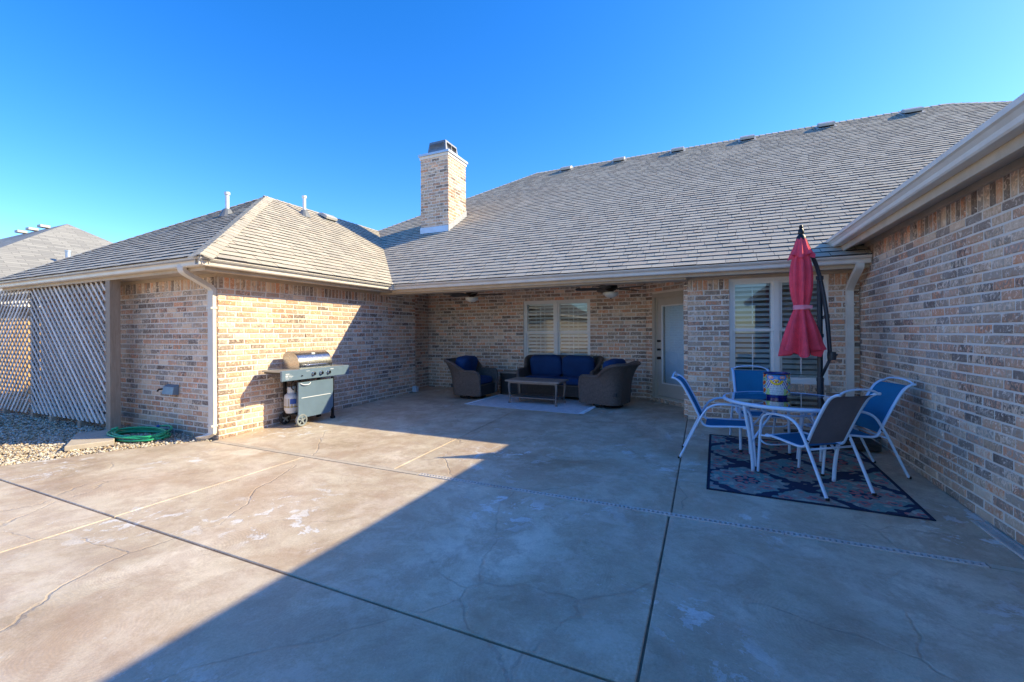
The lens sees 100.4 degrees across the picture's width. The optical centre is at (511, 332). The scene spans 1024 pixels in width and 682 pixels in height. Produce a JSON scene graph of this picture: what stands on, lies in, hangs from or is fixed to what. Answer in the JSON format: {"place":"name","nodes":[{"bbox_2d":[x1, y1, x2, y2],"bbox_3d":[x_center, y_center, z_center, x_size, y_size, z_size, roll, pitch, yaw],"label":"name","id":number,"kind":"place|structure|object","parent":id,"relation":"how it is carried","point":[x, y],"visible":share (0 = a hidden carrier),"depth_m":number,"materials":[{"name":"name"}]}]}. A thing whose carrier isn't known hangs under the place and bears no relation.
{"place":"outdoors","nodes":[
{"label":"outdoors","id":0,"kind":"place"},
{"bbox_2d":[0,224,111,320],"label":"neighbour house","id":1,"kind":"structure","parent":0,"point":[25,250],"depth_m":15.76,"materials":[{"name":"brick"}]},
{"bbox_2d":[0,400,213,465],"bbox_3d":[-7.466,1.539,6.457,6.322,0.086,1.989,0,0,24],"label":"gravel","id":2,"kind":"structure","parent":0,"point":[19,433],"depth_m":6.08,"materials":[{"name":"beige gravel"}]},
{"bbox_2d":[0,279,120,430],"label":"lattice screen","id":3,"kind":"object","parent":2,"relation":"on","point":[111,417],"visible":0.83,"depth_m":7.19,"materials":[{"name":"white wood"}]},
{"bbox_2d":[64,430,116,450],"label":"stepping slab","id":4,"kind":"structure","parent":2,"relation":"on","point":[86,440],"depth_m":5.75,"materials":[{"name":"beige concrete"}]},
{"bbox_2d":[106,425,172,441],"bbox_3d":[-5.380,1.443,6.175,1.082,0.154,0.574,0,0,20],"label":"garden hose","id":5,"kind":"object","parent":2,"relation":"on","point":[162,434],"visible":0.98,"depth_m":6.16,"materials":[{"name":"green rubber"}]},
{"bbox_2d":[0,386,1023,681],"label":"patio","id":6,"kind":"structure","parent":0,"point":[200,562],"depth_m":2.72,"materials":[{"name":"concrete"}]},
{"bbox_2d":[262,350,348,425],"bbox_3d":[-3.329,0.888,7.008,0.509,1.175,1.320,0,0,24],"label":"gas grill","id":7,"kind":"object","parent":6,"relation":"on","point":[316,397],"visible":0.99,"depth_m":6.85,"materials":[{"name":"metal"}]},
{"bbox_2d":[284,386,297,412],"bbox_3d":[-3.525,1.079,6.832,0.232,0.410,0.232,0,0,24],"label":"gas cylinder","id":8,"kind":"object","parent":7,"relation":"on","point":[290,400],"visible":0.86,"depth_m":6.75,"materials":[{"name":"silver metal"}]},
{"bbox_2d":[298,378,332,417],"bbox_3d":[-3.183,1.065,6.956,0.054,0.560,0.675,0,0,24],"label":"cabinet door","id":9,"kind":"structure","parent":7,"relation":"in","point":[315,397],"depth_m":6.94,"materials":[{"name":"grey metal"}]},
{"bbox_2d":[211,440,419,474],"bbox_3d":[-2.568,1.510,5.217,3.470,0.018,0.060,0,0,24],"label":"expansion strip","id":10,"kind":"object","parent":6,"relation":"on","point":[335,460],"visible":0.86,"depth_m":5.07,"materials":[{"name":"beige concrete"}]},
{"bbox_2d":[412,386,418,391],"bbox_3d":[-2.259,1.327,9.976,0.110,0.140,0.090,0,0,24],"label":"utility box","id":11,"kind":"object","parent":6,"relation":"on","point":[415,388],"visible":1,"depth_m":9.94,"materials":[{"name":"plastic"}]},
{"bbox_2d":[444,355,497,398],"bbox_3d":[-0.912,0.951,9.304,0.971,0.903,1.068,0,0,26],"label":"wicker armchair","id":12,"kind":"object","parent":6,"relation":"on","point":[471,375],"visible":1,"depth_m":9.02,"materials":[{"name":"brown wicker"}]},
{"bbox_2d":[500,370,517,393],"bbox_3d":[0.029,1.150,9.843,0.480,0.500,0.440,0,0,24],"label":"side table","id":13,"kind":"object","parent":6,"relation":"on","point":[507,374],"visible":0.48,"depth_m":9.69,"materials":[{"name":"wicker"}]},
{"bbox_2d":[465,394,598,413],"bbox_3d":[0.450,1.389,8.391,2.413,0.014,1.420,0,0,27],"label":"pale rug","id":14,"kind":"object","parent":6,"relation":"on","point":[570,406],"visible":0.86,"depth_m":8.21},
{"bbox_2d":[505,377,568,406],"bbox_3d":[0.492,1.162,8.415,1.120,0.462,0.600,0,0,26],"label":"coffee table","id":15,"kind":"object","parent":14,"relation":"on","point":[539,381],"visible":1,"depth_m":8.36,"materials":[{"name":"brown wood"}]},
{"bbox_2d":[516,354,602,397],"bbox_3d":[1.035,0.943,9.232,1.794,0.903,0.978,0,0,24],"label":"wicker loveseat","id":16,"kind":"object","parent":6,"relation":"on","point":[572,368],"visible":0.65,"depth_m":9.13,"materials":[{"name":"blue fabric"}]},
{"bbox_2d":[578,358,640,407],"bbox_3d":[1.859,0.937,8.013,0.971,0.903,1.068,0,0,37],"label":"wicker armchair","id":17,"kind":"object","parent":6,"relation":"on","point":[609,383],"visible":1,"depth_m":7.72,"materials":[{"name":"brown wicker"}]},
{"bbox_2d":[418,473,988,567],"bbox_3d":[1.012,1.486,3.598,4.366,0.014,0.061,0,0,24],"label":"trench drain","id":18,"kind":"object","parent":6,"relation":"on","point":[887,549],"visible":1,"depth_m":3.28,"materials":[{"name":"plastic"}]},
{"bbox_2d":[706,434,935,520],"bbox_3d":[2.985,1.425,4.564,1.614,0.069,2.074,0,0,26],"label":"patterned rug","id":19,"kind":"object","parent":6,"relation":"on","point":[780,475],"visible":0.83,"depth_m":4.17,"materials":[{"name":"blue fabric"}]},
{"bbox_2d":[671,371,756,468],"bbox_3d":[2.316,0.953,4.906,0.873,0.958,0.536,1,0,27],"label":"sling chair","id":20,"kind":"object","parent":19,"relation":"on","point":[718,422],"visible":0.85,"depth_m":4.84,"materials":[{"name":"blue fabric"}]},
{"bbox_2d":[729,365,791,454],"bbox_3d":[3.084,0.931,5.377,0.536,0.958,0.873,0,1,19],"label":"sling chair","id":21,"kind":"object","parent":19,"relation":"on","point":[747,380],"visible":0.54,"depth_m":5.63,"materials":[{"name":"blue fabric"}]},
{"bbox_2d":[722,391,839,481],"bbox_3d":[2.928,1.065,4.529,1.244,0.721,1.244,0,0,24],"label":"glass table","id":22,"kind":"object","parent":19,"relation":"on","point":[812,404],"visible":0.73,"depth_m":4.37,"materials":[{"name":"white glass"}]},
{"bbox_2d":[763,371,790,397],"bbox_3d":[2.897,0.573,4.673,0.261,0.268,0.261,0,0,24],"label":"painted planter","id":23,"kind":"object","parent":22,"relation":"on","point":[776,384],"visible":1,"depth_m":4.58,"materials":[{"name":"ceramic"}]},
{"bbox_2d":[756,388,881,500],"bbox_3d":[2.857,0.964,4.029,0.536,0.958,0.873,0,-1,-13],"label":"sling chair","id":24,"kind":"object","parent":19,"relation":"on","point":[836,419],"visible":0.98,"depth_m":3.83,"materials":[{"name":"fabric"}]},
{"bbox_2d":[796,377,916,478],"bbox_3d":[3.535,0.945,4.427,0.873,0.958,0.536,-1,0,9],"label":"sling chair","id":25,"kind":"object","parent":19,"relation":"on","point":[876,412],"visible":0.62,"depth_m":4.33,"materials":[{"name":"blue fabric"}]},
{"bbox_2d":[778,225,881,451],"bbox_3d":[3.961,0.026,5.375,1.093,2.722,0.983,0,0,24],"label":"cantilever umbrella","id":26,"kind":"object","parent":6,"relation":"on","point":[803,335],"visible":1,"depth_m":5.24,"materials":[{"name":"fabric"}]},
{"bbox_2d":[971,520,1023,559],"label":"drain","id":27,"kind":"object","parent":6,"relation":"on","point":[1006,541],"depth_m":3.00,"materials":[{"name":"plastic"}]},
{"bbox_2d":[986,563,1023,573],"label":"expansion strip","id":28,"kind":"object","parent":6,"relation":"on","point":[1004,568],"visible":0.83,"depth_m":2.66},
{"bbox_2d":[0,0,1023,242],"label":"sky","id":29,"kind":"structure","parent":0,"point":[120,120],"materials":[{"name":"blue"}]},
{"label":"ground","id":30,"kind":"structure","parent":0,"visible":0},
{"bbox_2d":[0,321,40,397],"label":"board fence","id":31,"kind":"object","parent":30,"relation":"on","point":[16,360],"visible":0.01,"depth_m":10.62,"materials":[{"name":"brown wood"}]},
{"bbox_2d":[0,93,1023,547],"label":"brick house","id":32,"kind":"structure","parent":30,"relation":"on","point":[910,221],"depth_m":6.89,"materials":[{"name":"brick"}]},
{"bbox_2d":[443,292,501,302],"bbox_3d":[-0.795,-0.803,8.990,1.184,0.385,1.229,0,0,4],"label":"ceiling fan","id":33,"kind":"object","parent":32,"relation":"attached to","point":[471,298],"visible":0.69,"depth_m":8.90,"materials":[{"name":"brown wood"}]},
{"bbox_2d":[524,299,589,359],"bbox_3d":[1.031,0.007,9.780,1.614,1.484,0.156,0,0,24],"label":"window","id":34,"kind":"structure","parent":32,"relation":"in","point":[557,332],"depth_m":9.75,"materials":[{"name":"plastic"}]},
{"bbox_2d":[575,285,643,298],"bbox_3d":[1.852,-0.802,7.819,1.184,0.385,1.229,0,0,-26],"label":"ceiling fan","id":35,"kind":"object","parent":32,"relation":"attached to","point":[608,291],"visible":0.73,"depth_m":7.74,"materials":[{"name":"brown wood"}]},
{"bbox_2d":[652,290,683,402],"bbox_3d":[3.149,0.269,8.149,0.182,2.090,1.220,0,0,-21],"label":"door","id":36,"kind":"structure","parent":32,"relation":"in","point":[667,326],"depth_m":8.40,"materials":[{"name":"paint"}]},
{"bbox_2d":[729,275,828,384],"bbox_3d":[3.975,-0.029,6.421,1.284,1.584,0.156,0,0,24],"label":"window","id":37,"kind":"structure","parent":32,"relation":"in","point":[775,329],"depth_m":6.46,"materials":[{"name":"plastic"}]}
]}

